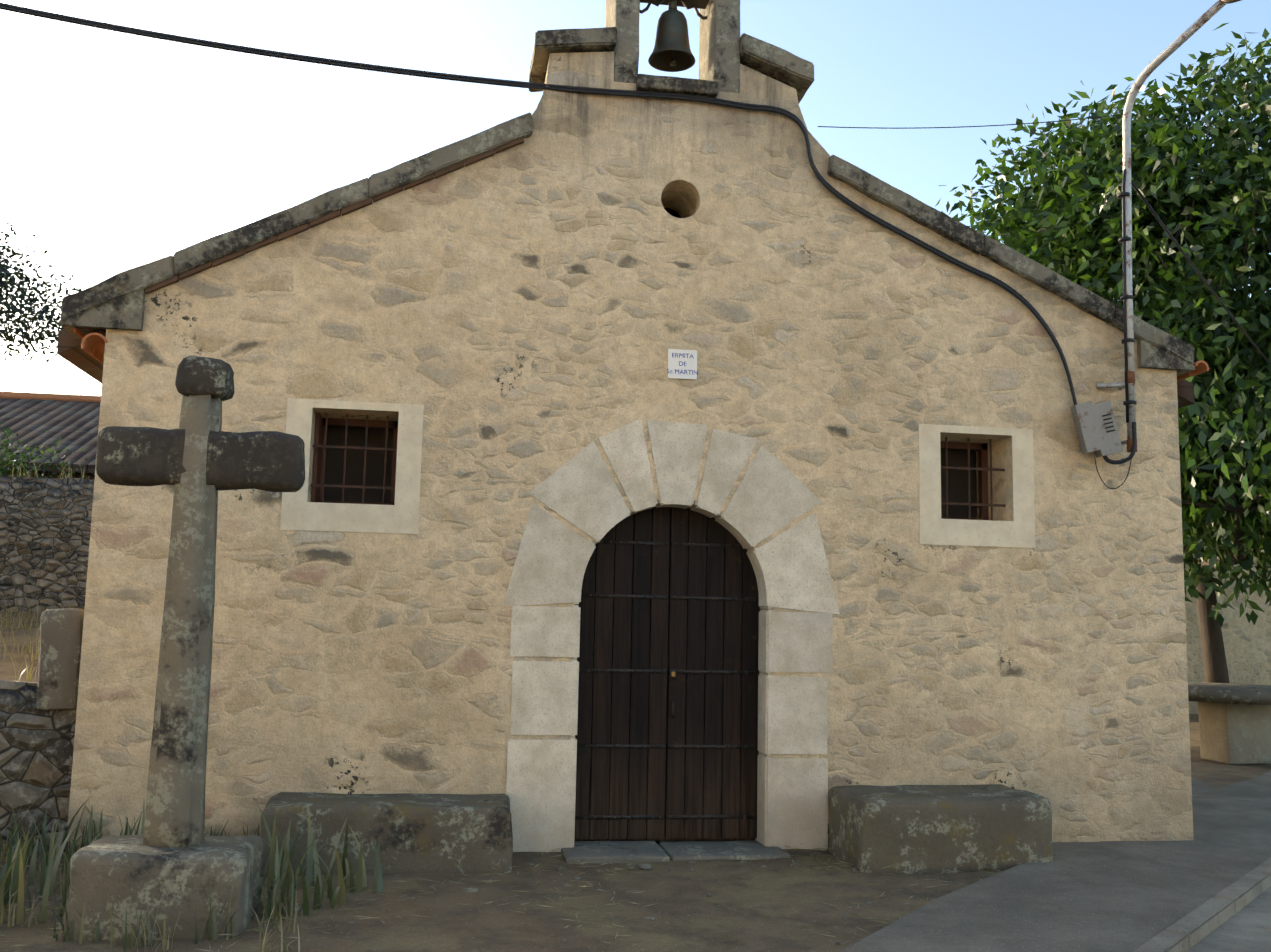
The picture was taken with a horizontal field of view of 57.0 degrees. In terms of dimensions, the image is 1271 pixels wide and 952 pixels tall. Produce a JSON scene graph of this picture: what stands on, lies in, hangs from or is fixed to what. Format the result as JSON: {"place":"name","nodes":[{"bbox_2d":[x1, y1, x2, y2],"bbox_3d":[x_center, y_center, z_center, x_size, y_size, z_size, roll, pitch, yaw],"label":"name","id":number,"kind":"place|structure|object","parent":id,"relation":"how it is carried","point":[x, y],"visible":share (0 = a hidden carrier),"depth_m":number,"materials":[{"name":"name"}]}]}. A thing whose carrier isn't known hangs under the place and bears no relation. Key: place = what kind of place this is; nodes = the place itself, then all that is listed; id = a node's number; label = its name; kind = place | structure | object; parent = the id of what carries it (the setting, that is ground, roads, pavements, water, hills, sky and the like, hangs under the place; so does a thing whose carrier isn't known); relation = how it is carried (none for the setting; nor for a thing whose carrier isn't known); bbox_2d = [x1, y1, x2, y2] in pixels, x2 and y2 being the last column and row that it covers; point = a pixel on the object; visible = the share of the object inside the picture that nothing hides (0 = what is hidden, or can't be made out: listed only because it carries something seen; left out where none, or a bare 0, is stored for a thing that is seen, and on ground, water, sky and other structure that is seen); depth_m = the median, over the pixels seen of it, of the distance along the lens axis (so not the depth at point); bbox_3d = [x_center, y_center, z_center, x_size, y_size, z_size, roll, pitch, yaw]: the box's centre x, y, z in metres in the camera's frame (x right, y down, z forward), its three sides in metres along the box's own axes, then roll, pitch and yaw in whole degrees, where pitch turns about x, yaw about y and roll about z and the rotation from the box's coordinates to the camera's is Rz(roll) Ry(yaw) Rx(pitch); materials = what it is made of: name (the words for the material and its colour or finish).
{"place":"outdoors","nodes":[
{"label":"outdoors","id":0,"kind":"place"},
{"bbox_2d":[0,680,76,851],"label":"dry stone wall","id":1,"kind":"structure","parent":0,"point":[36,751],"depth_m":7.54,"materials":[{"name":"grey stone"}]},
{"bbox_2d":[36,608,83,710],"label":"stone pillar","id":2,"kind":"structure","parent":1,"relation":"on","point":[61,631],"depth_m":7.57,"materials":[{"name":"grey stone"}]},
{"bbox_2d":[0,595,77,681],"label":"dry grass field","id":3,"kind":"structure","parent":0,"point":[8,671],"depth_m":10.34,"materials":[{"name":"beige plant"}]},
{"bbox_2d":[0,415,87,477],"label":"shrubs","id":4,"kind":"object","parent":3,"relation":"on","point":[16,463],"depth_m":16.44,"materials":[{"name":"green plant"}]},
{"bbox_2d":[0,476,93,612],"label":"dry stone wall","id":5,"kind":"structure","parent":3,"relation":"on","point":[45,526],"depth_m":14.07,"materials":[{"name":"grey stone"}]},
{"bbox_2d":[12,460,86,478],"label":"plant","id":6,"kind":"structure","parent":5,"relation":"on","point":[54,465],"depth_m":14.39,"materials":[{"name":"green plant"}]},
{"bbox_2d":[0,222,87,363],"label":"holm oak","id":7,"kind":"object","parent":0,"point":[10,280],"depth_m":10.51,"materials":[{"name":"green plant"}]},
{"bbox_2d":[2,470,94,479],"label":"old barn walls","id":8,"kind":"structure","parent":0,"point":[91,476],"depth_m":17.98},
{"bbox_2d":[0,398,99,472],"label":"tiled roof","id":9,"kind":"structure","parent":8,"relation":"on","point":[74,425],"depth_m":19.60,"materials":[{"name":"grey tile"}]},
{"bbox_2d":[0,391,100,401],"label":"roof ridge","id":10,"kind":"structure","parent":0,"point":[46,396],"depth_m":21.83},
{"bbox_2d":[0,840,1000,951],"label":"earth ground","id":11,"kind":"structure","parent":0,"point":[778,905],"depth_m":6.26,"materials":[{"name":"brown soil"}]},
{"bbox_2d":[0,827,299,951],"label":"dry grass tufts","id":12,"kind":"object","parent":11,"relation":"on","point":[165,943],"visible":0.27,"depth_m":5.72,"materials":[{"name":"green plant"}]},
{"bbox_2d":[0,817,315,950],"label":"grass tufts","id":13,"kind":"object","parent":11,"relation":"on","point":[268,907],"depth_m":5.89,"materials":[{"name":"green plant"}]},
{"bbox_2d":[60,834,263,939],"bbox_3d":[-2.376,2.092,5.942,0.859,0.488,0.692,2,-7,-9],"label":"cross pedestal","id":14,"kind":"object","parent":11,"relation":"on","point":[124,871],"visible":0.79,"depth_m":5.64,"materials":[{"name":"grey stone"}]},
{"bbox_2d":[143,395,221,847],"bbox_3d":[-2.333,0.729,6.109,0.275,2.389,0.222,2,-7,-9],"label":"stone cross shaft","id":15,"kind":"object","parent":14,"relation":"on","point":[175,809],"visible":0.81,"depth_m":6.01,"materials":[{"name":"grey stone"}]},
{"bbox_2d":[96,355,304,491],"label":"stone cross arms","id":16,"kind":"object","parent":15,"relation":"attached to","point":[271,461],"visible":0.96,"depth_m":6.15},
{"bbox_2d":[0,785,382,923],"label":"iris clumps","id":17,"kind":"object","parent":11,"relation":"on","point":[277,863],"visible":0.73,"depth_m":6.50,"materials":[{"name":"green plant"}]},
{"bbox_2d":[21,859,922,943],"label":"ground pebbles","id":18,"kind":"object","parent":11,"relation":"on","point":[644,866],"visible":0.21,"depth_m":6.83,"materials":[{"name":"stone"}]},
{"bbox_2d":[0,845,1013,951],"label":"straw litter","id":19,"kind":"object","parent":11,"relation":"on","point":[489,881],"visible":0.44,"depth_m":6.50,"materials":[{"name":"beige plant"}]},
{"bbox_2d":[260,784,1052,876],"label":"stone benches","id":20,"kind":"object","parent":11,"relation":"on","point":[938,829],"visible":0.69,"depth_m":7.44,"materials":[{"name":"stone"}]},
{"bbox_2d":[561,841,790,862],"bbox_3d":[0.251,2.529,7.860,1.501,0.067,0.556,2,-7,-9],"label":"door threshold","id":21,"kind":"object","parent":11,"relation":"on","point":[613,851],"depth_m":7.75,"materials":[{"name":"grey stone"}]},
{"bbox_2d":[65,51,1193,854],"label":"church facade wall","id":22,"kind":"structure","parent":0,"point":[517,321],"depth_m":8.30,"materials":[{"name":"beige stone"}]},
{"bbox_2d":[57,208,1194,407],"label":"roof tiles","id":23,"kind":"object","parent":22,"relation":"on","point":[70,350],"depth_m":8.55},
{"bbox_2d":[73,328,1208,380],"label":"roof eaves","id":24,"kind":"object","parent":23,"relation":"attached to","point":[93,345],"visible":0.02,"depth_m":7.92,"materials":[{"name":"brown wood"}]},
{"bbox_2d":[59,112,1194,375],"bbox_3d":[0.221,-1.657,8.610,8.126,1.727,0.548,2,-7,-9],"label":"roof coping","id":25,"kind":"object","parent":22,"relation":"on","point":[115,302],"visible":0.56,"depth_m":8.16,"materials":[{"name":"grey stone"}]},
{"bbox_2d":[529,27,813,102],"bbox_3d":[0.247,-2.997,8.868,2.073,0.490,0.752,2,-7,-9],"label":"stone coping","id":26,"kind":"object","parent":22,"relation":"on","point":[779,64],"visible":0.46,"depth_m":8.53,"materials":[{"name":"grey stone"}]},
{"bbox_2d":[0,0,1270,395],"label":"sky","id":27,"kind":"structure","parent":0,"point":[120,152],"materials":[{"name":"white"}]},
{"bbox_2d":[323,426,976,518],"bbox_3d":[-0.487,1.497,12.917,6.514,3.290,8.594,2,-7,-9],"label":"chapel interior","id":28,"kind":"object","parent":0,"point":[957,480],"visible":0.07,"depth_m":8.50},
{"bbox_2d":[839,770,1270,951],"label":"pavement","id":29,"kind":"structure","parent":0,"point":[1116,896],"depth_m":6.72,"materials":[{"name":"concrete"}]},
{"bbox_2d":[1052,777,1214,854],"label":"ground","id":30,"kind":"structure","parent":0,"point":[1199,787],"depth_m":8.33,"materials":[{"name":"concrete"}]},
{"bbox_2d":[1187,886,1270,951],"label":"road","id":31,"kind":"structure","parent":0,"point":[1247,928],"depth_m":6.18,"materials":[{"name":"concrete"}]},
{"bbox_2d":[1189,714,1270,787],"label":"ground","id":32,"kind":"structure","parent":0,"point":[1214,774],"depth_m":13.59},
{"bbox_2d":[936,23,1270,682],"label":"walnut tree","id":33,"kind":"object","parent":32,"relation":"on","point":[1167,159],"depth_m":15.87,"materials":[{"name":"green plant"}]},
{"bbox_2d":[1133,858,1270,951],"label":"kerb stones","id":34,"kind":"object","parent":32,"relation":"on","point":[1170,936],"visible":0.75,"depth_m":6.32,"materials":[{"name":"concrete"}]},
{"bbox_2d":[1183,525,1270,713],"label":"house walls","id":35,"kind":"structure","parent":32,"relation":"on","point":[1247,646],"depth_m":22.92,"materials":[{"name":"beige paint"}]},
{"bbox_2d":[1198,702,1270,764],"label":"stone bench base","id":36,"kind":"object","parent":32,"relation":"on","point":[1235,734],"visible":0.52,"depth_m":14.12,"materials":[{"name":"beige stone"}]},
{"bbox_2d":[1188,682,1270,704],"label":"millstone table","id":37,"kind":"object","parent":36,"relation":"on","point":[1234,693],"visible":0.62,"depth_m":13.83,"materials":[{"name":"grey stone"}]},
{"bbox_3d":[-0.512,0.495,13.339,7.720,5.400,9.200,2,-7,-9],"label":"chapel","id":38,"kind":"object","parent":32,"relation":"on","visible":0},
{"bbox_2d":[145,137,523,294],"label":"roof edge trim","id":39,"kind":"structure","parent":38,"relation":"attached to","point":[319,221],"depth_m":8.02,"materials":[{"name":"grey stone"}]},
{"bbox_2d":[0,3,1270,488],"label":"cables","id":40,"kind":"object","parent":38,"relation":"attached to","point":[1122,195],"visible":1,"depth_m":8.58,"materials":[{"name":"black rubber"}]},
{"bbox_2d":[311,413,988,519],"bbox_3d":[0.249,-0.025,8.536,5.060,0.715,0.300,2,-7,-9],"label":"timber window","id":41,"kind":"structure","parent":38,"relation":"attached to","point":[319,438],"depth_m":8.33,"materials":[{"name":"brown wood"}]},
{"bbox_2d":[280,398,1034,547],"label":"window surrounds","id":42,"kind":"object","parent":38,"relation":"attached to","point":[300,512],"visible":0.81,"depth_m":7.97,"materials":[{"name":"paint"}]},
{"bbox_2d":[310,413,1005,520],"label":"window bars","id":43,"kind":"object","parent":42,"relation":"attached to","point":[946,467],"depth_m":8.04,"materials":[{"name":"black metal"}]},
{"bbox_2d":[502,418,839,851],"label":"door surround stones","id":44,"kind":"object","parent":38,"relation":"attached to","point":[771,495],"depth_m":8.12,"materials":[{"name":"beige stone"}]},
{"bbox_2d":[574,506,761,840],"bbox_3d":[0.224,1.349,8.304,1.380,2.410,0.085,2,-7,-9],"label":"wooden door","id":45,"kind":"structure","parent":44,"relation":"in","point":[669,633],"depth_m":8.25,"materials":[{"name":"brown wood"}]},
{"bbox_2d":[575,539,755,819],"bbox_3d":[0.231,1.427,8.239,1.270,1.937,0.038,2,-7,-9],"label":"door ironwork","id":46,"kind":"object","parent":45,"relation":"attached to","point":[661,746],"depth_m":8.24,"materials":[{"name":"black metal"}]},
{"bbox_2d":[606,0,739,92],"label":"bell tower pillars","id":47,"kind":"structure","parent":38,"relation":"on","point":[719,49],"depth_m":8.65,"materials":[{"name":"grey stone"}]},
{"bbox_2d":[648,0,694,71],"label":"bell","id":48,"kind":"object","parent":47,"relation":"attached to","point":[671,52],"visible":1,"depth_m":8.85,"materials":[{"name":"grey metal"}]},
{"bbox_2d":[640,0,708,19],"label":"bell yoke","id":49,"kind":"object","parent":47,"relation":"attached to","point":[695,4],"visible":0.85,"depth_m":8.98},
{"bbox_2d":[667,349,696,379],"bbox_3d":[0.333,-0.793,8.320,0.210,0.210,0.018,2,-7,-9],"label":"sign plaque","id":50,"kind":"object","parent":38,"relation":"attached to","point":[689,361],"visible":1,"depth_m":8.31,"materials":[{"name":"white ceramic"}]},
{"bbox_2d":[667,353,697,374],"bbox_3d":[0.334,-0.797,8.309,0.226,0.150,0.001,2,-7,-9],"label":"plaque lettering","id":51,"kind":"object","parent":50,"relation":"attached to","point":[682,364],"visible":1,"depth_m":8.31},
{"bbox_2d":[1070,401,1122,457],"bbox_3d":[3.399,-0.344,8.624,0.383,0.417,0.233,2,-7,-9],"label":"electric box","id":52,"kind":"object","parent":38,"relation":"attached to","point":[1094,435],"visible":0.93,"depth_m":8.54,"materials":[{"name":"metal"}]},
{"bbox_2d":[1102,413,1114,432],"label":"electric box louvres","id":53,"kind":"object","parent":52,"relation":"attached to","point":[1108,423],"visible":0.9,"depth_m":8.52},
{"bbox_2d":[1097,0,1240,444],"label":"street lamp arm","id":54,"kind":"object","parent":38,"relation":"attached to","point":[1183,37],"visible":0.77,"depth_m":8.78},
{"bbox_2d":[1124,371,1136,451],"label":"pole rust collars","id":55,"kind":"object","parent":54,"relation":"attached to","point":[1131,376],"visible":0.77,"depth_m":8.68,"materials":[{"name":"brown metal"}]}
]}

